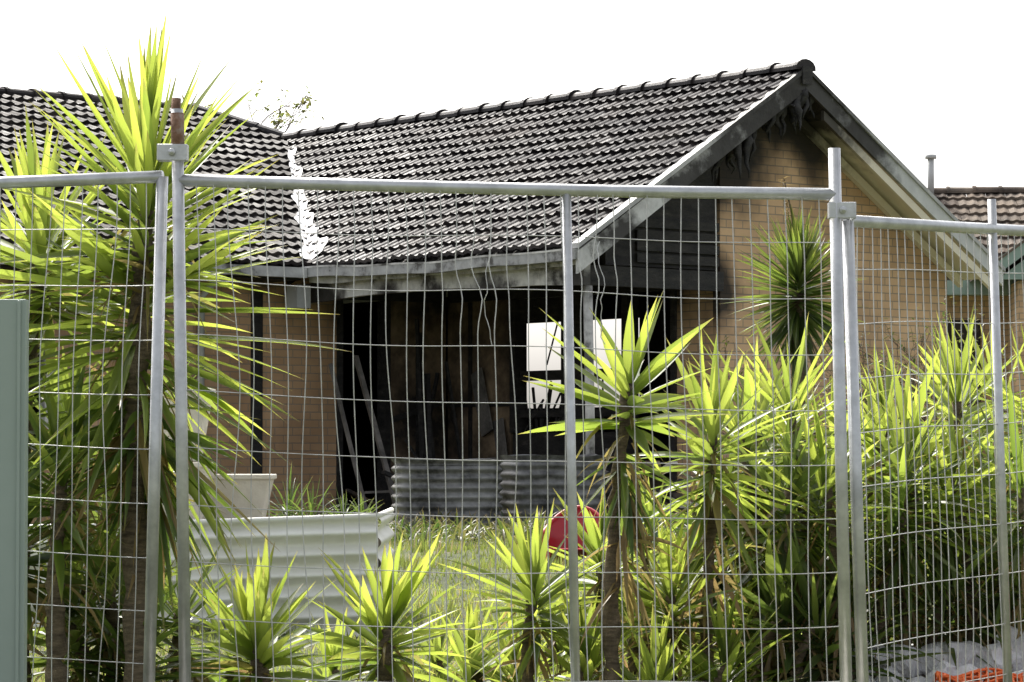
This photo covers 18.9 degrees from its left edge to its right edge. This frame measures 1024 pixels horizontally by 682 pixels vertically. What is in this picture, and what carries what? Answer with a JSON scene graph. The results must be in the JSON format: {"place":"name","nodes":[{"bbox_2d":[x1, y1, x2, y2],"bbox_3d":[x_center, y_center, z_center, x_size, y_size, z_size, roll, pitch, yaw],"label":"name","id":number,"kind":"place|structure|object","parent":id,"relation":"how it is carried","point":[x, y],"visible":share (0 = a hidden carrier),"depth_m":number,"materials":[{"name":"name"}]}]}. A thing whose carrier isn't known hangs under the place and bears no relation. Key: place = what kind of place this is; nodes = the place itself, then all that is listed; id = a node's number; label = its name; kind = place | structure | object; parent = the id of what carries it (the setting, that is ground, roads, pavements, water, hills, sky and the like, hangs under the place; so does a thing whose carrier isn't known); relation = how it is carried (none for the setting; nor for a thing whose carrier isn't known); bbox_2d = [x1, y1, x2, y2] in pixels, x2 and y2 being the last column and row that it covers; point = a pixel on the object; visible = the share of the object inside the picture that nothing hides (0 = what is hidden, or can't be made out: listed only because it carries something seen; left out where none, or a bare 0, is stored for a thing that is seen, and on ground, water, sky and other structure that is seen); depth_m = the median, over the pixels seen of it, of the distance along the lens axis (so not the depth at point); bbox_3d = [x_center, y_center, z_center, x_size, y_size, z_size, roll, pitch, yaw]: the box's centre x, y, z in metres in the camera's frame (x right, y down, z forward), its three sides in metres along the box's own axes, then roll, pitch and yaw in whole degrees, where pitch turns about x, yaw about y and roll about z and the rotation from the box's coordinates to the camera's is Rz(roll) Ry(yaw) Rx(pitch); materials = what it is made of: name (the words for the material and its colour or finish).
{"place":"outdoors","nodes":[
{"label":"outdoors","id":0,"kind":"place"},
{"bbox_2d":[0,265,336,522],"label":"wing wall","id":1,"kind":"structure","parent":0,"point":[312,436],"depth_m":33.82,"materials":[{"name":"brown brick"}]},
{"bbox_2d":[0,93,311,265],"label":"wing slope tiles","id":2,"kind":"object","parent":1,"relation":"on","point":[220,160],"visible":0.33,"depth_m":35.86,"materials":[{"name":"grey tile"}]},
{"bbox_2d":[0,86,195,110],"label":"wing ridge caps","id":3,"kind":"object","parent":2,"relation":"on","point":[31,92],"visible":0.51,"depth_m":37.94,"materials":[{"name":"black tile"}]},
{"bbox_2d":[197,279,310,453],"bbox_3d":[-2.681,0.608,33.194,1.405,2.653,0.402,1,-2,-26],"label":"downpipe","id":4,"kind":"object","parent":2,"relation":"attached to","point":[295,297],"visible":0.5,"depth_m":33.39,"materials":[{"name":"grey metal"}]},
{"bbox_2d":[250,291,262,473],"bbox_3d":[-2.793,0.599,33.597,0.150,2.300,0.018,2,-3,-40],"label":"downpipe","id":5,"kind":"object","parent":2,"relation":"attached to","point":[258,381],"visible":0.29,"depth_m":33.60,"materials":[{"name":"black metal"}]},
{"bbox_2d":[288,146,327,259],"bbox_3d":[-2.412,-1.661,35.936,0.339,1.732,4.893,0,-2,-6],"label":"valley flashing","id":6,"kind":"object","parent":2,"relation":"on","point":[312,229],"visible":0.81,"depth_m":34.97,"materials":[{"name":"grey metal"}]},
{"bbox_2d":[12,78,947,302],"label":"roof deck","id":7,"kind":"structure","parent":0,"point":[431,258],"depth_m":32.71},
{"bbox_2d":[0,257,306,277],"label":"wing gutter","id":8,"kind":"object","parent":7,"relation":"attached to","point":[278,271],"visible":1,"depth_m":32.93,"materials":[{"name":"grey metal"}]},
{"bbox_2d":[307,248,577,277],"bbox_3d":[-0.806,-0.780,31.699,0.110,0.160,4.520,2,-3,-40],"label":"gutter","id":9,"kind":"object","parent":7,"relation":"attached to","point":[512,260],"visible":0.94,"depth_m":31.49,"materials":[{"name":"white paint"}]},
{"bbox_2d":[309,260,575,283],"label":"fascia","id":10,"kind":"structure","parent":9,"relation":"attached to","point":[332,279],"depth_m":32.01,"materials":[{"name":"white paint"}]},
{"bbox_2d":[287,70,795,265],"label":"front slope tiles","id":11,"kind":"object","parent":7,"relation":"on","point":[581,127],"visible":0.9,"depth_m":33.25,"materials":[{"name":"grey tile"}]},
{"bbox_2d":[281,59,815,138],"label":"ridge caps","id":12,"kind":"object","parent":7,"relation":"on","point":[771,68],"visible":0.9,"depth_m":34.90,"materials":[{"name":"tile"}]},
{"bbox_2d":[287,89,831,284],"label":"charred rafters","id":13,"kind":"object","parent":7,"relation":"on","point":[805,105],"visible":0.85,"depth_m":31.91,"materials":[{"name":"black wood"}]},
{"bbox_2d":[295,264,589,302],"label":"porch beam","id":14,"kind":"structure","parent":13,"relation":"attached to","point":[519,278],"depth_m":31.72,"materials":[{"name":"paint"}]},
{"bbox_2d":[576,76,805,273],"bbox_3d":[1.843,-1.744,31.010,3.157,2.250,0.035,2,-3,-40],"label":"bargeboard","id":15,"kind":"object","parent":7,"relation":"attached to","point":[706,159],"visible":0.93,"depth_m":30.98,"materials":[{"name":"grey wood"}]},
{"bbox_2d":[572,69,1005,271],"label":"rake trim","id":16,"kind":"structure","parent":7,"relation":"on","point":[602,224],"depth_m":31.49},
{"bbox_2d":[807,118,989,279],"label":"cream soffit","id":17,"kind":"structure","parent":7,"relation":"attached to","point":[861,168],"depth_m":33.35,"materials":[{"name":"paint"}]},
{"bbox_2d":[806,79,1001,285],"bbox_3d":[4.239,-1.719,33.021,3.087,2.150,0.035,2,-3,-40],"label":"barge board","id":18,"kind":"object","parent":7,"relation":"attached to","point":[862,138],"visible":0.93,"depth_m":32.84,"materials":[{"name":"paint"}]},
{"bbox_2d":[343,291,669,502],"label":"walls","id":19,"kind":"structure","parent":0,"point":[364,437],"depth_m":42.00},
{"bbox_2d":[29,511,991,681],"bbox_3d":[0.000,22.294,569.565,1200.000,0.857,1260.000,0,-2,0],"label":"ground","id":20,"kind":"structure","parent":0,"point":[439,602],"depth_m":19.89,"materials":[{"name":"green plant"}]},
{"bbox_2d":[0,299,28,681],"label":"green steel fence","id":21,"kind":"object","parent":20,"relation":"on","point":[14,354],"visible":1,"depth_m":11.01,"materials":[{"name":"green metal"}]},
{"bbox_2d":[11,293,124,681],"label":"yucca plant","id":22,"kind":"object","parent":20,"relation":"on","point":[33,561],"visible":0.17,"depth_m":12.34,"materials":[{"name":"green plant"}]},
{"bbox_2d":[27,358,148,681],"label":"yucca plant","id":23,"kind":"object","parent":20,"relation":"on","point":[59,640],"visible":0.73,"depth_m":12.13,"materials":[{"name":"green plant"}]},
{"bbox_2d":[0,104,201,681],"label":"yucca plant","id":24,"kind":"object","parent":20,"relation":"on","point":[26,165],"visible":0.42,"depth_m":12.56,"materials":[{"name":"green plant"}]},
{"bbox_2d":[29,333,176,680],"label":"yucca plant","id":25,"kind":"object","parent":20,"relation":"on","point":[63,405],"visible":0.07,"depth_m":12.87,"materials":[{"name":"green plant"}]},
{"bbox_2d":[27,492,216,681],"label":"yucca plant","id":26,"kind":"object","parent":20,"relation":"on","point":[76,640],"visible":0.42,"depth_m":12.57,"materials":[{"name":"green plant"}]},
{"bbox_2d":[33,560,242,681],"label":"yucca plant","id":27,"kind":"object","parent":20,"relation":"on","point":[108,628],"visible":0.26,"depth_m":12.39,"materials":[{"name":"green plant"}]},
{"bbox_2d":[0,10,350,681],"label":"yucca plant","id":28,"kind":"object","parent":20,"relation":"on","point":[135,129],"visible":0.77,"depth_m":12.14,"materials":[{"name":"green plant"}]},
{"bbox_2d":[119,544,241,681],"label":"yucca plant","id":29,"kind":"object","parent":20,"relation":"on","point":[174,639],"visible":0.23,"depth_m":12.96,"materials":[{"name":"green plant"}]},
{"bbox_2d":[28,507,393,636],"bbox_3d":[-2.062,1.395,17.745,2.681,0.831,2.230,0,-2,0],"label":"corrugated raised bed","id":30,"kind":"object","parent":20,"relation":"on","point":[333,541],"visible":0.3,"depth_m":16.94,"materials":[{"name":"white metal"}]},
{"bbox_2d":[208,474,276,518],"bbox_3d":[-1.600,0.940,17.877,0.430,0.330,0.430,0,-2,0],"label":"square planter pot","id":31,"kind":"object","parent":30,"relation":"on","point":[260,491],"visible":0.38,"depth_m":17.70,"materials":[{"name":"beige plastic"}]},
{"bbox_2d":[157,573,300,681],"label":"yucca plant","id":32,"kind":"object","parent":20,"relation":"on","point":[224,640],"visible":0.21,"depth_m":13.12,"materials":[{"name":"green plant"}]},
{"bbox_2d":[137,80,323,131],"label":"background tree","id":33,"kind":"object","parent":20,"relation":"on","point":[281,115],"visible":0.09,"depth_m":69.98,"materials":[{"name":"green plant"}]},
{"bbox_2d":[162,536,335,681],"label":"yucca plant","id":34,"kind":"object","parent":20,"relation":"on","point":[243,601],"visible":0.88,"depth_m":12.40,"materials":[{"name":"green plant"}]},
{"bbox_2d":[287,594,376,681],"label":"yucca plant","id":35,"kind":"object","parent":20,"relation":"on","point":[331,650],"visible":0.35,"depth_m":13.32,"materials":[{"name":"green plant"}]},
{"bbox_2d":[293,530,469,681],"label":"yucca plant","id":36,"kind":"object","parent":20,"relation":"on","point":[401,597],"visible":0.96,"depth_m":12.42,"materials":[{"name":"green plant"}]},
{"bbox_2d":[394,598,466,680],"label":"yucca plant","id":37,"kind":"object","parent":20,"relation":"on","point":[438,642],"visible":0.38,"depth_m":14.22,"materials":[{"name":"green plant"}]},
{"bbox_2d":[391,458,502,529],"bbox_3d":[-0.620,1.475,29.165,1.036,0.720,0.836,0,-2,-8],"label":"corrugated garden bed","id":38,"kind":"object","parent":20,"relation":"on","point":[436,472],"visible":0.78,"depth_m":28.78,"materials":[{"name":"metal"}]},
{"bbox_2d":[411,595,533,681],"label":"yucca plant","id":39,"kind":"object","parent":20,"relation":"on","point":[457,643],"visible":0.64,"depth_m":13.52,"materials":[{"name":"green plant"}]},
{"bbox_2d":[268,505,718,546],"bbox_3d":[0.276,1.617,27.142,6.318,0.343,3.724,0,-2,0],"label":"weed bed","id":40,"kind":"object","parent":20,"relation":"on","point":[436,524],"visible":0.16,"depth_m":27.26,"materials":[{"name":"green plant"}]},
{"bbox_2d":[157,98,851,681],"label":"temporary fence panel","id":41,"kind":"object","parent":20,"relation":"on","point":[175,150],"visible":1,"depth_m":11.21,"materials":[{"name":"metal"}]},
{"bbox_2d":[459,603,570,681],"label":"yucca plant","id":42,"kind":"object","parent":20,"relation":"on","point":[509,668],"visible":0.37,"depth_m":13.33,"materials":[{"name":"green plant"}]},
{"bbox_2d":[438,500,623,681],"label":"yucca plant","id":43,"kind":"object","parent":20,"relation":"on","point":[521,564],"visible":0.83,"depth_m":12.93,"materials":[{"name":"green plant"}]},
{"bbox_2d":[499,454,606,523],"bbox_3d":[0.400,1.478,29.866,0.986,0.766,0.736,1,-2,-20],"label":"corrugated garden bed","id":44,"kind":"object","parent":20,"relation":"on","point":[556,476],"visible":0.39,"depth_m":29.51,"materials":[{"name":"metal"}]},
{"bbox_2d":[541,505,598,562],"bbox_3d":[0.484,1.502,23.581,0.512,0.477,0.422,0,-2,12],"label":"red plastic chair","id":45,"kind":"object","parent":20,"relation":"on","point":[556,536],"visible":0.27,"depth_m":23.74,"materials":[{"name":"red plastic"}]},
{"bbox_2d":[512,585,642,681],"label":"yucca plant","id":46,"kind":"object","parent":20,"relation":"on","point":[594,661],"visible":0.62,"depth_m":12.81,"materials":[{"name":"green plant"}]},
{"bbox_2d":[316,502,874,523],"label":"floor slab","id":47,"kind":"structure","parent":20,"relation":"on","point":[351,508],"depth_m":38.25,"materials":[{"name":"grey concrete"}]},
{"bbox_2d":[33,165,723,513],"bbox_3d":[-2.560,-0.014,36.297,13.449,4.125,6.324,-2,-3,42],"label":"burnt framing","id":48,"kind":"object","parent":47,"relation":"on","point":[689,278],"visible":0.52,"depth_m":33.57,"materials":[{"name":"black wood"}]},
{"bbox_2d":[391,302,508,458],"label":"burnt battens","id":49,"kind":"object","parent":47,"relation":"on","point":[418,411],"visible":0.59,"depth_m":34.83,"materials":[{"name":"brown wood"}]},
{"bbox_2d":[388,299,512,511],"bbox_3d":[-0.605,0.777,34.981,0.754,2.448,1.570,8,-8,-75],"label":"porch lining","id":50,"kind":"object","parent":47,"relation":"on","point":[432,332],"visible":0.54,"depth_m":34.98,"materials":[{"name":"paint"}]},
{"bbox_2d":[471,368,507,459],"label":"ash boards","id":51,"kind":"object","parent":50,"relation":"attached to","point":[486,426],"visible":0.71,"depth_m":34.67,"materials":[{"name":"brown wood"}]},
{"bbox_2d":[328,355,758,515],"bbox_3d":[0.435,0.969,32.093,2.767,1.781,6.070,1,-2,-30],"label":"fire debris","id":52,"kind":"object","parent":47,"relation":"on","point":[381,451],"visible":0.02,"depth_m":33.41,"materials":[{"name":"paint"}]},
{"bbox_2d":[583,285,594,453],"bbox_3d":[0.768,0.641,30.415,0.111,2.382,0.121,2,-3,-40],"label":"porch post","id":53,"kind":"object","parent":47,"relation":"on","point":[588,343],"visible":0.48,"depth_m":30.39,"materials":[{"name":"white paint"}]},
{"bbox_2d":[673,289,712,516],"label":"porch side wall","id":54,"kind":"structure","parent":47,"relation":"on","point":[690,315],"depth_m":32.21,"materials":[{"name":"beige brick"}]},
{"bbox_2d":[713,116,946,514],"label":"gable wall","id":55,"kind":"structure","parent":47,"relation":"on","point":[799,158],"depth_m":32.78,"materials":[{"name":"beige brick"}]},
{"bbox_2d":[796,111,989,288],"bbox_3d":[4.126,-1.509,33.263,2.640,1.848,0.502,2,-3,-40],"label":"frieze board","id":56,"kind":"object","parent":55,"relation":"attached to","point":[808,130],"visible":0.68,"depth_m":33.17,"materials":[{"name":"beige paint"}]},
{"bbox_2d":[515,487,683,680],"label":"yucca plant","id":57,"kind":"object","parent":20,"relation":"on","point":[592,537],"visible":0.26,"depth_m":13.35,"materials":[{"name":"green plant"}]},
{"bbox_2d":[520,290,732,680],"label":"yucca plant","id":58,"kind":"object","parent":20,"relation":"on","point":[611,636],"visible":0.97,"depth_m":12.76,"materials":[{"name":"green plant"}]},
{"bbox_2d":[593,475,699,668],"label":"yucca plant","id":59,"kind":"object","parent":20,"relation":"on","point":[649,506],"visible":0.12,"depth_m":13.96,"materials":[{"name":"green plant"}]},
{"bbox_2d":[603,604,736,681],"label":"yucca plant","id":60,"kind":"object","parent":20,"relation":"on","point":[664,652],"visible":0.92,"depth_m":12.71,"materials":[{"name":"green plant"}]},
{"bbox_2d":[586,513,757,680],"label":"yucca plant","id":61,"kind":"object","parent":20,"relation":"on","point":[679,599],"visible":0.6,"depth_m":13.15,"materials":[{"name":"green plant"}]},
{"bbox_2d":[630,329,812,681],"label":"yucca plant","id":62,"kind":"object","parent":20,"relation":"on","point":[711,423],"visible":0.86,"depth_m":13.15,"materials":[{"name":"green plant"}]},
{"bbox_2d":[638,384,805,645],"bbox_3d":[0.955,0.901,14.117,1.154,1.435,1.041,0,-2,0],"label":"yucca plant","id":63,"kind":"object","parent":20,"relation":"on","point":[690,521],"visible":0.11,"depth_m":14.02,"materials":[{"name":"green plant"}]},
{"bbox_2d":[646,585,806,681],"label":"yucca plant","id":64,"kind":"object","parent":20,"relation":"on","point":[719,675],"visible":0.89,"depth_m":12.93,"materials":[{"name":"green plant"}]},
{"bbox_2d":[680,561,795,681],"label":"yucca plant","id":65,"kind":"object","parent":20,"relation":"on","point":[747,609],"visible":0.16,"depth_m":13.62,"materials":[{"name":"green plant"}]},
{"bbox_2d":[651,348,833,640],"bbox_3d":[1.073,0.817,13.897,1.017,1.605,0.873,-2,-3,41],"label":"yucca plant","id":66,"kind":"object","parent":20,"relation":"on","point":[765,405],"visible":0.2,"depth_m":13.83,"materials":[{"name":"green plant"}]},
{"bbox_2d":[665,329,830,530],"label":"yucca plant","id":67,"kind":"object","parent":20,"relation":"on","point":[758,398],"visible":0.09,"depth_m":15.30,"materials":[{"name":"green plant"}]},
{"bbox_2d":[679,390,897,680],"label":"yucca plant","id":68,"kind":"object","parent":20,"relation":"on","point":[799,483],"visible":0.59,"depth_m":13.53,"materials":[{"name":"green plant"}]},
{"bbox_2d":[686,313,891,553],"bbox_3d":[1.306,0.742,13.985,0.970,1.742,0.952,1,-3,-33],"label":"yucca plant","id":69,"kind":"object","parent":20,"relation":"on","point":[783,396],"visible":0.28,"depth_m":13.95,"materials":[{"name":"green plant"}]},
{"bbox_2d":[721,176,868,446],"bbox_3d":[2.594,0.169,28.228,1.392,3.366,1.432,0,-2,0],"label":"yucca plant","id":70,"kind":"object","parent":20,"relation":"on","point":[796,276],"visible":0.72,"depth_m":28.14,"materials":[{"name":"green plant"}]},
{"bbox_2d":[713,528,890,681],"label":"yucca plant","id":71,"kind":"object","parent":20,"relation":"on","point":[784,602],"visible":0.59,"depth_m":13.37,"materials":[{"name":"green plant"}]},
{"bbox_2d":[717,384,927,681],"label":"yucca plant","id":72,"kind":"object","parent":20,"relation":"on","point":[820,475],"visible":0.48,"depth_m":13.50,"materials":[{"name":"green plant"}]},
{"bbox_2d":[723,512,942,681],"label":"yucca plant","id":73,"kind":"object","parent":20,"relation":"on","point":[801,603],"visible":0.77,"depth_m":13.31,"materials":[{"name":"green plant"}]},
{"bbox_2d":[763,523,952,681],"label":"yucca plant","id":74,"kind":"object","parent":20,"relation":"on","point":[815,561],"visible":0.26,"depth_m":13.43,"materials":[{"name":"green plant"}]},
{"bbox_2d":[728,297,1023,483],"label":"scorched shrub","id":75,"kind":"object","parent":20,"relation":"on","point":[904,348],"visible":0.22,"depth_m":29.73,"materials":[{"name":"green plant"}]},
{"bbox_2d":[784,358,976,616],"bbox_3d":[1.656,0.841,14.138,0.937,1.548,0.818,0,-2,0],"label":"yucca plant","id":76,"kind":"object","parent":20,"relation":"on","point":[870,478],"visible":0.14,"depth_m":14.09,"materials":[{"name":"green plant"}]},
{"bbox_2d":[823,341,947,609],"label":"yucca plant","id":77,"kind":"object","parent":20,"relation":"on","point":[888,385],"visible":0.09,"depth_m":14.97,"materials":[{"name":"green plant"}]},
{"bbox_2d":[826,342,1004,646],"bbox_3d":[1.888,0.800,13.884,0.899,1.624,0.855,1,-2,-28],"label":"yucca plant","id":78,"kind":"object","parent":20,"relation":"on","point":[915,406],"visible":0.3,"depth_m":13.86,"materials":[{"name":"green plant"}]},
{"bbox_2d":[863,400,1021,640],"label":"yucca plant","id":79,"kind":"object","parent":20,"relation":"on","point":[945,572],"visible":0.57,"depth_m":13.77,"materials":[{"name":"green plant"}]},
{"bbox_2d":[870,301,1023,637],"bbox_3d":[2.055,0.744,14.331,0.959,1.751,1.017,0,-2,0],"label":"yucca plant","id":80,"kind":"object","parent":20,"relation":"on","point":[966,416],"visible":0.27,"depth_m":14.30,"materials":[{"name":"green plant"}]},
{"bbox_2d":[921,318,1023,505],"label":"yucca plant","id":81,"kind":"object","parent":20,"relation":"on","point":[987,390],"visible":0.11,"depth_m":15.45,"materials":[{"name":"green plant"}]},
{"bbox_2d":[947,296,1007,485],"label":"walls","id":82,"kind":"structure","parent":20,"relation":"on","point":[957,309],"depth_m":45.48,"materials":[{"name":"brown brick"}]},
{"bbox_2d":[947,320,980,406],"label":"window glass","id":83,"kind":"object","parent":82,"relation":"attached to","point":[964,331],"visible":0.21,"depth_m":45.45,"materials":[{"name":"black glass"}]},
{"bbox_2d":[933,667,1022,681],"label":"orange barrier net","id":84,"kind":"object","parent":20,"relation":"on","point":[945,677],"visible":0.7,"depth_m":12.97,"materials":[{"name":"orange plastic"}]},
{"bbox_2d":[961,321,1023,626],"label":"yucca plant","id":85,"kind":"object","parent":20,"relation":"on","point":[1016,397],"visible":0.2,"depth_m":14.26,"materials":[{"name":"green plant"}]},
{"bbox_2d":[1007,281,1023,428],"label":"projecting wall","id":86,"kind":"structure","parent":20,"relation":"on","point":[1019,304],"depth_m":44.03,"materials":[{"name":"brown brick"}]},
{"bbox_3d":[2.100,1.513,13.553,1.600,0.109,0.600,0,-2,0],"label":"soil mound","id":87,"kind":"object","parent":20,"relation":"on","visible":0},
{"bbox_2d":[796,459,988,677],"bbox_3d":[1.683,1.056,13.651,0.822,1.122,0.911,2,-3,-39],"label":"yucca plant","id":88,"kind":"object","parent":87,"relation":"on","point":[880,602],"visible":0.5,"depth_m":13.57,"materials":[{"name":"green plant"}]},
{"bbox_2d":[823,386,996,646],"bbox_3d":[1.767,0.900,13.585,0.856,1.413,0.867,0,-2,0],"label":"yucca plant","id":89,"kind":"object","parent":87,"relation":"on","point":[903,524],"visible":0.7,"depth_m":13.56,"materials":[{"name":"green plant"}]},
{"bbox_2d":[918,642,948,674],"bbox_3d":[1.865,1.423,13.584,0.193,0.175,0.191,2,-3,-37],"label":"white rock","id":90,"kind":"object","parent":87,"relation":"on","point":[930,660],"visible":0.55,"depth_m":13.51,"materials":[{"name":"white stone"}]},
{"bbox_2d":[850,490,1023,668],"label":"yucca plant","id":91,"kind":"object","parent":87,"relation":"on","point":[937,593],"visible":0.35,"depth_m":13.65,"materials":[{"name":"green plant"}]},
{"bbox_2d":[944,641,982,667],"bbox_3d":[1.992,1.416,13.624,0.243,0.177,0.203,0,-2,-8],"label":"white rock","id":92,"kind":"object","parent":87,"relation":"on","point":[969,652],"visible":0.43,"depth_m":13.53,"materials":[{"name":"white stone"}]},
{"bbox_2d":[914,463,1023,647],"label":"yucca plant","id":93,"kind":"object","parent":87,"relation":"on","point":[996,598],"visible":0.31,"depth_m":13.76,"materials":[{"name":"green plant"}]},
{"bbox_2d":[916,377,1023,667],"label":"yucca plant","id":94,"kind":"object","parent":87,"relation":"on","point":[1020,478],"visible":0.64,"depth_m":13.62,"materials":[{"name":"green plant"}]},
{"bbox_2d":[0,0,1023,407],"label":"sky","id":95,"kind":"structure","parent":0,"point":[944,79],"materials":[{"name":"white"}]},
{"bbox_2d":[949,198,1020,268],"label":"roof deck","id":96,"kind":"structure","parent":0,"point":[1000,218],"depth_m":47.32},
{"bbox_2d":[934,192,1023,279],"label":"front roof tiles","id":97,"kind":"object","parent":96,"relation":"on","point":[959,210],"visible":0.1,"depth_m":47.46,"materials":[{"name":"brown tile"}]},
{"bbox_2d":[934,186,1023,193],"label":"ridge caps","id":98,"kind":"object","parent":97,"relation":"on","point":[974,189],"visible":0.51,"depth_m":48.06,"materials":[{"name":"brown tile"}]},
{"bbox_2d":[947,280,1023,295],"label":"green fascia","id":99,"kind":"structure","parent":96,"relation":"attached to","point":[985,291],"depth_m":44.96,"materials":[{"name":"paint"}]},
{"bbox_3d":[-3.600,1.496,11.702,0.220,0.150,0.600,0,-2,0],"label":"concrete fence foot","id":100,"kind":"object","parent":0,"visible":0},
{"bbox_2d":[0,171,167,681],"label":"temporary fence panel","id":101,"kind":"object","parent":100,"relation":"on","point":[159,179],"visible":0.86,"depth_m":11.18,"materials":[{"name":"metal"}]},
{"bbox_3d":[1.230,1.494,11.252,0.220,0.150,0.600,0,-2,0],"label":"concrete fence foot","id":102,"kind":"object","parent":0,"visible":0},
{"bbox_2d":[827,199,1023,681],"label":"temporary fence panel","id":103,"kind":"object","parent":102,"relation":"on","point":[991,228],"visible":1,"depth_m":11.78,"materials":[{"name":"metal"}]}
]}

